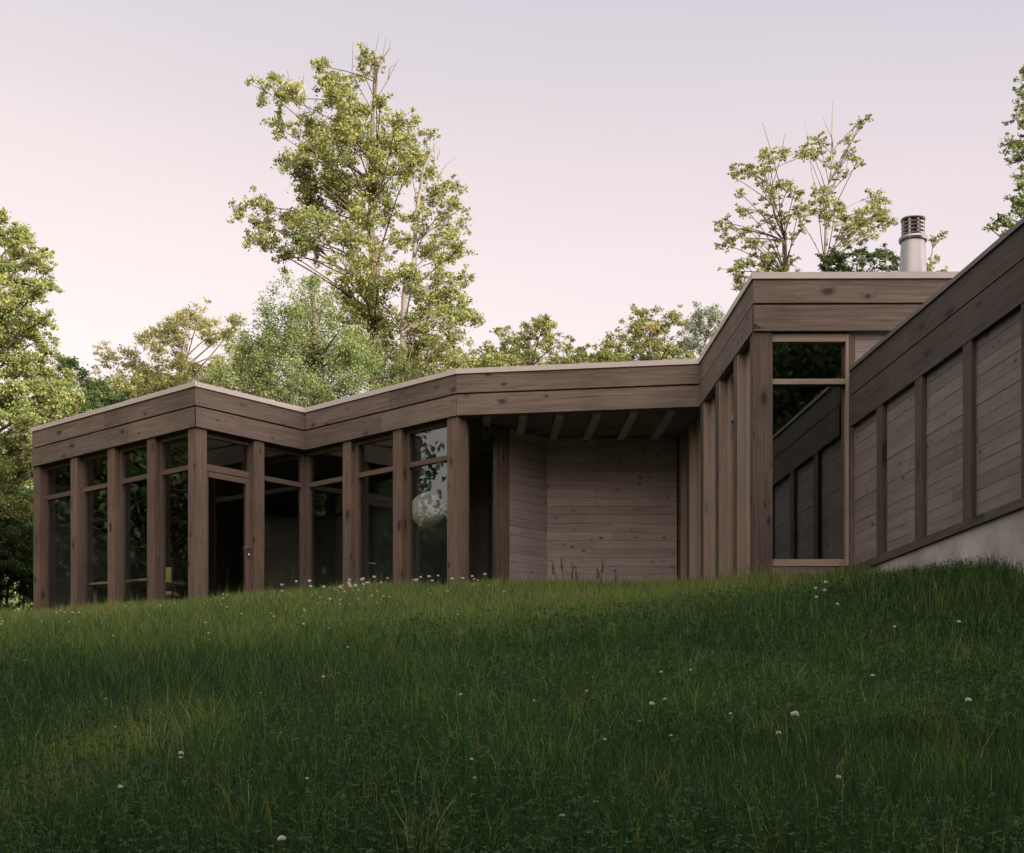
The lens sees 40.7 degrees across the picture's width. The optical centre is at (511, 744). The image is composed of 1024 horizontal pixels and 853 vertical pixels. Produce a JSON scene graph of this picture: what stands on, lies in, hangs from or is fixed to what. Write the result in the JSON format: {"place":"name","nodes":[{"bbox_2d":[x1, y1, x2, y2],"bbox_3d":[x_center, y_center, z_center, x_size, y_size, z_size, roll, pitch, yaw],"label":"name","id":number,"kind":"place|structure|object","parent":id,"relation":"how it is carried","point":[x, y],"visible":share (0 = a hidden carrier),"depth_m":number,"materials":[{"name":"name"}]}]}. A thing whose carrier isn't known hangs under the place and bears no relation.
{"place":"outdoors","nodes":[
{"label":"outdoors","id":0,"kind":"place"},
{"bbox_2d":[0,541,1023,852],"bbox_3d":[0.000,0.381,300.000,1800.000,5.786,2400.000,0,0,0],"label":"ground","id":1,"kind":"structure","parent":0,"point":[646,742],"depth_m":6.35,"materials":[{"name":"plant"}]},
{"bbox_2d":[1,486,28,561],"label":"shrub","id":2,"kind":"object","parent":1,"relation":"on","point":[17,514],"visible":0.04,"depth_m":30.27,"materials":[{"name":"green plant"}]},
{"bbox_2d":[0,521,32,611],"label":"shrub","id":3,"kind":"object","parent":1,"relation":"on","point":[25,590],"visible":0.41,"depth_m":27.33,"materials":[{"name":"green plant"}]},
{"bbox_2d":[0,502,32,577],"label":"shrub","id":4,"kind":"object","parent":1,"relation":"on","point":[8,531],"visible":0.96,"depth_m":25.80,"materials":[{"name":"green plant"}]},
{"bbox_2d":[0,434,32,613],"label":"tree","id":5,"kind":"object","parent":1,"relation":"on","point":[18,600],"visible":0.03,"depth_m":38.80,"materials":[{"name":"green plant"}]},
{"bbox_2d":[2,481,32,608],"bbox_3d":[-10.930,-3.885,30.925,2.507,4.056,2.125,0,0,0],"label":"shrub","id":6,"kind":"object","parent":1,"relation":"on","point":[29,523],"visible":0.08,"depth_m":30.70,"materials":[{"name":"green plant"}]},
{"bbox_2d":[0,207,91,519],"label":"maple","id":7,"kind":"object","parent":1,"relation":"on","point":[22,415],"visible":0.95,"depth_m":26.57,"materials":[{"name":"green plant"}]},
{"bbox_2d":[0,352,128,487],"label":"dark thicket","id":8,"kind":"object","parent":1,"relation":"on","point":[107,399],"visible":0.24,"depth_m":33.43,"materials":[{"name":"green plant"}]},
{"bbox_2d":[31,368,202,418],"bbox_3d":[-11.656,-6.570,39.891,5.097,9.366,4.244,0,0,0],"label":"hazel","id":9,"kind":"object","parent":1,"relation":"on","point":[163,383],"visible":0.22,"depth_m":39.88,"materials":[{"name":"green plant"}]},
{"bbox_2d":[118,785,122,827],"bbox_3d":[-1.363,0.250,4.802,0.019,0.225,0.038,0,0,-27],"label":"clover flower","id":10,"kind":"object","parent":1,"relation":"on","point":[119,786],"visible":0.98,"depth_m":4.80,"materials":[{"name":"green plant"}]},
{"bbox_2d":[79,297,249,394],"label":"pale ash","id":11,"kind":"object","parent":1,"relation":"on","point":[181,318],"visible":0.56,"depth_m":45.03,"materials":[{"name":"green plant"}]},
{"bbox_2d":[277,835,285,852],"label":"clover flower","id":12,"kind":"object","parent":1,"relation":"on","point":[281,837],"visible":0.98,"depth_m":3.94,"materials":[{"name":"white plant"}]},
{"bbox_2d":[199,261,422,407],"bbox_3d":[-4.392,-6.441,29.742,4.931,8.733,5.098,0,0,0],"label":"leafy willow","id":13,"kind":"object","parent":1,"relation":"on","point":[310,350],"visible":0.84,"depth_m":29.04,"materials":[{"name":"green plant"}]},
{"bbox_2d":[225,35,440,390],"bbox_3d":[-4.648,-9.810,33.977,5.600,15.499,6.630,0,0,0],"label":"tall maple","id":14,"kind":"object","parent":1,"relation":"on","point":[349,132],"visible":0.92,"depth_m":33.32,"materials":[{"name":"green plant"}]},
{"bbox_2d":[415,578,417,618],"bbox_3d":[-1.000,-1.478,14.470,0.040,0.534,0.040,0,0,42],"label":"clover flower","id":15,"kind":"object","parent":1,"relation":"on","point":[416,596],"visible":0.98,"depth_m":14.46,"materials":[{"name":"green plant"}]},
{"bbox_2d":[382,313,468,386],"bbox_3d":[-2.389,-6.785,37.145,2.488,9.573,3.085,0,0,0],"label":"yellow bush","id":16,"kind":"object","parent":1,"relation":"on","point":[459,363],"visible":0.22,"depth_m":36.65,"materials":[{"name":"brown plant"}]},
{"bbox_2d":[393,142,489,382],"bbox_3d":[-1.692,-8.172,32.086,2.362,12.166,3.840,0,0,0],"label":"slender maple","id":17,"kind":"object","parent":1,"relation":"on","point":[413,327],"visible":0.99,"depth_m":31.78,"materials":[{"name":"green plant"}]},
{"bbox_2d":[440,347,527,368],"bbox_3d":[-0.809,-6.499,37.897,2.220,9.041,2.399,0,0,11],"label":"hornbeam","id":18,"kind":"object","parent":1,"relation":"on","point":[493,360],"visible":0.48,"depth_m":37.27,"materials":[{"name":"green plant"}]},
{"bbox_2d":[0,556,1023,852],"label":"clover","id":19,"kind":"object","parent":1,"relation":"on","point":[574,800],"visible":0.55,"depth_m":6.28,"materials":[{"name":"green plant"}]},
{"bbox_2d":[466,313,576,365],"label":"olive ash","id":20,"kind":"object","parent":1,"relation":"on","point":[530,354],"visible":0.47,"depth_m":43.06,"materials":[{"name":"green plant"}]},
{"bbox_2d":[30,214,1023,610],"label":"house","id":21,"kind":"structure","parent":1,"relation":"on","point":[808,420],"depth_m":20.97,"materials":[{"name":"wood"}]},
{"bbox_2d":[45,459,70,610],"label":"window","id":22,"kind":"structure","parent":21,"relation":"in","point":[66,463],"depth_m":23.92,"materials":[{"name":"brown wood"}]},
{"bbox_2d":[83,450,107,605],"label":"window","id":23,"kind":"structure","parent":21,"relation":"in","point":[103,454],"depth_m":23.14,"materials":[{"name":"brown wood"}]},
{"bbox_2d":[120,440,146,603],"bbox_3d":[-5.998,-3.450,22.170,0.940,2.780,0.075,0,0,41],"label":"window","id":24,"kind":"structure","parent":21,"relation":"in","point":[140,445],"depth_m":22.42,"materials":[{"name":"brown wood"}]},
{"bbox_2d":[88,578,184,604],"bbox_3d":[-6.399,-2.365,23.300,1.612,0.730,0.806,0,0,30],"label":"table","id":25,"kind":"object","parent":21,"relation":"on","point":[136,583],"visible":0.24,"depth_m":23.23,"materials":[{"name":"brown wood"}]},
{"bbox_2d":[166,566,178,600],"bbox_3d":[-5.653,-2.440,22.442,0.408,0.880,0.415,0,0,0],"label":"chair","id":26,"kind":"object","parent":21,"relation":"on","point":[169,578],"visible":0.38,"depth_m":22.24,"materials":[{"name":"yellow fabric"}]},
{"bbox_2d":[160,430,187,601],"bbox_3d":[-5.171,-3.450,21.454,0.927,2.780,0.075,0,0,41],"label":"window","id":27,"kind":"structure","parent":21,"relation":"in","point":[181,435],"depth_m":21.70,"materials":[{"name":"brown wood"}]},
{"bbox_2d":[207,431,249,478],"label":"window","id":28,"kind":"structure","parent":21,"relation":"in","point":[211,435],"depth_m":21.61,"materials":[{"name":"brown wood"}]},
{"bbox_2d":[207,471,250,596],"bbox_3d":[-4.427,-3.110,21.528,0.129,2.200,0.865,0,0,40],"label":"door","id":29,"kind":"structure","parent":21,"relation":"in","point":[246,482],"depth_m":21.83,"materials":[{"name":"brown wood"}]},
{"bbox_2d":[264,442,304,591],"bbox_3d":[-3.744,-3.450,22.411,0.075,2.780,0.950,0,0,40],"label":"window","id":30,"kind":"structure","parent":21,"relation":"in","point":[301,484],"depth_m":22.71,"materials":[{"name":"brown wood"}]},
{"bbox_2d":[306,443,342,590],"bbox_3d":[-2.973,-3.450,22.422,1.058,2.780,0.075,0,0,43],"label":"window","id":31,"kind":"structure","parent":21,"relation":"in","point":[337,447],"depth_m":22.72,"materials":[{"name":"brown wood"}]},
{"bbox_2d":[356,432,392,584],"bbox_3d":[-2.090,-3.450,21.610,1.020,2.780,0.075,0,0,43],"label":"window","id":32,"kind":"structure","parent":21,"relation":"in","point":[386,436],"depth_m":21.89,"materials":[{"name":"brown wood"}]},
{"bbox_2d":[407,419,446,583],"bbox_3d":[-1.226,-3.450,20.816,1.008,2.780,0.075,0,0,43],"label":"window","id":33,"kind":"structure","parent":21,"relation":"in","point":[443,423],"depth_m":21.09,"materials":[{"name":"brown wood"}]},
{"bbox_2d":[412,442,444,526],"bbox_3d":[-1.351,-4.162,22.100,0.553,1.357,0.553,0,0,0],"label":"pendant lamp","id":34,"kind":"object","parent":21,"relation":"hanging from","point":[428,509],"visible":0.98,"depth_m":21.91,"materials":[{"name":"glass"}]},
{"bbox_2d":[468,418,499,583],"bbox_3d":[-0.460,-3.450,20.727,0.075,2.780,0.725,0,0,43],"label":"window","id":35,"kind":"structure","parent":21,"relation":"in","point":[475,425],"depth_m":20.94,"materials":[{"name":"brown wood"}]},
{"bbox_2d":[696,414,700,580],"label":"window","id":36,"kind":"structure","parent":21,"relation":"in","point":[698,422],"depth_m":20.38,"materials":[{"name":"brown wood"}]},
{"bbox_2d":[711,394,715,579],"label":"window","id":37,"kind":"structure","parent":21,"relation":"in","point":[713,401],"depth_m":19.18,"materials":[{"name":"brown wood"}]},
{"bbox_2d":[727,371,747,580],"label":"window","id":38,"kind":"structure","parent":21,"relation":"in","point":[730,378],"depth_m":17.98,"materials":[{"name":"brown wood"}]},
{"bbox_2d":[746,347,749,576],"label":"window","id":39,"kind":"structure","parent":21,"relation":"in","point":[748,351],"depth_m":16.86,"materials":[{"name":"brown wood"}]},
{"bbox_2d":[773,334,848,566],"bbox_3d":[3.464,-3.445,16.175,0.937,2.710,0.097,0,0,0],"label":"window","id":40,"kind":"structure","parent":21,"relation":"in","point":[777,338],"depth_m":16.13,"materials":[{"name":"brown wood"}]},
{"bbox_2d":[561,557,565,584],"bbox_3d":[0.711,-2.335,19.112,0.092,0.546,0.031,0,0,-28],"label":"weed stalk","id":41,"kind":"object","parent":1,"relation":"on","point":[562,568],"visible":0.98,"depth_m":19.10,"materials":[{"name":"brown plant"}]},
{"bbox_2d":[550,340,625,364],"bbox_3d":[2.184,-6.619,38.257,2.300,9.195,1.954,0,0,0],"label":"dogwood","id":42,"kind":"object","parent":1,"relation":"on","point":[581,352],"visible":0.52,"depth_m":38.20,"materials":[{"name":"green plant"}]},
{"bbox_2d":[596,566,601,584],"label":"weed stalk","id":43,"kind":"object","parent":1,"relation":"on","point":[599,575],"visible":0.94,"depth_m":18.90,"materials":[{"name":"brown plant"}]},
{"bbox_2d":[582,303,696,361],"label":"rusty ash","id":44,"kind":"object","parent":1,"relation":"on","point":[655,349],"visible":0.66,"depth_m":41.72,"materials":[{"name":"green plant"}]},
{"bbox_2d":[678,300,725,357],"bbox_3d":[5.538,-7.354,38.702,1.781,10.543,2.479,0,0,12],"label":"silver poplar","id":45,"kind":"object","parent":1,"relation":"on","point":[698,316],"visible":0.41,"depth_m":38.37,"materials":[{"name":"grey plant"}]},
{"bbox_2d":[712,123,809,291],"bbox_3d":[5.952,-8.580,33.064,2.604,12.621,3.883,0,0,0],"label":"open maple","id":46,"kind":"object","parent":1,"relation":"on","point":[768,262],"visible":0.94,"depth_m":32.24,"materials":[{"name":"green plant"}]},
{"bbox_2d":[790,711,798,755],"bbox_3d":[1.185,-0.003,5.810,0.037,0.282,0.036,1,-5,21],"label":"clover flower","id":47,"kind":"object","parent":1,"relation":"on","point":[793,713],"visible":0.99,"depth_m":5.81,"materials":[{"name":"white plant"}]},
{"bbox_2d":[797,107,899,271],"bbox_3d":[7.723,-8.614,31.882,2.284,12.601,3.708,0,0,10],"label":"forked maple","id":48,"kind":"object","parent":1,"relation":"on","point":[860,222],"visible":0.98,"depth_m":31.71,"materials":[{"name":"green plant"}]},
{"bbox_2d":[815,242,899,271],"bbox_3d":[7.317,-6.529,28.916,2.312,8.314,2.116,0,0,0],"label":"roofside bush","id":49,"kind":"object","parent":1,"relation":"on","point":[884,255],"visible":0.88,"depth_m":28.78,"materials":[{"name":"green plant"}]},
{"bbox_2d":[927,230,947,271],"bbox_3d":[9.555,-7.000,31.106,0.513,9.299,0.628,0,0,18],"label":"sapling","id":50,"kind":"object","parent":1,"relation":"on","point":[934,242],"visible":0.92,"depth_m":31.00,"materials":[{"name":"green plant"}]},
{"bbox_2d":[965,697,970,721],"bbox_3d":[2.050,-0.101,6.208,0.028,0.226,0.028,0,0,-42],"label":"clover flower","id":51,"kind":"object","parent":1,"relation":"on","point":[968,699],"visible":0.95,"depth_m":6.20,"materials":[{"name":"white plant"}]},
{"bbox_2d":[982,65,1023,236],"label":"edge maple","id":52,"kind":"object","parent":1,"relation":"on","point":[1017,205],"visible":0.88,"depth_m":24.62,"materials":[{"name":"green plant"}]},
{"bbox_2d":[0,0,1023,592],"label":"sky","id":53,"kind":"structure","parent":0,"point":[595,143],"materials":[{"name":"pink"}]}
]}

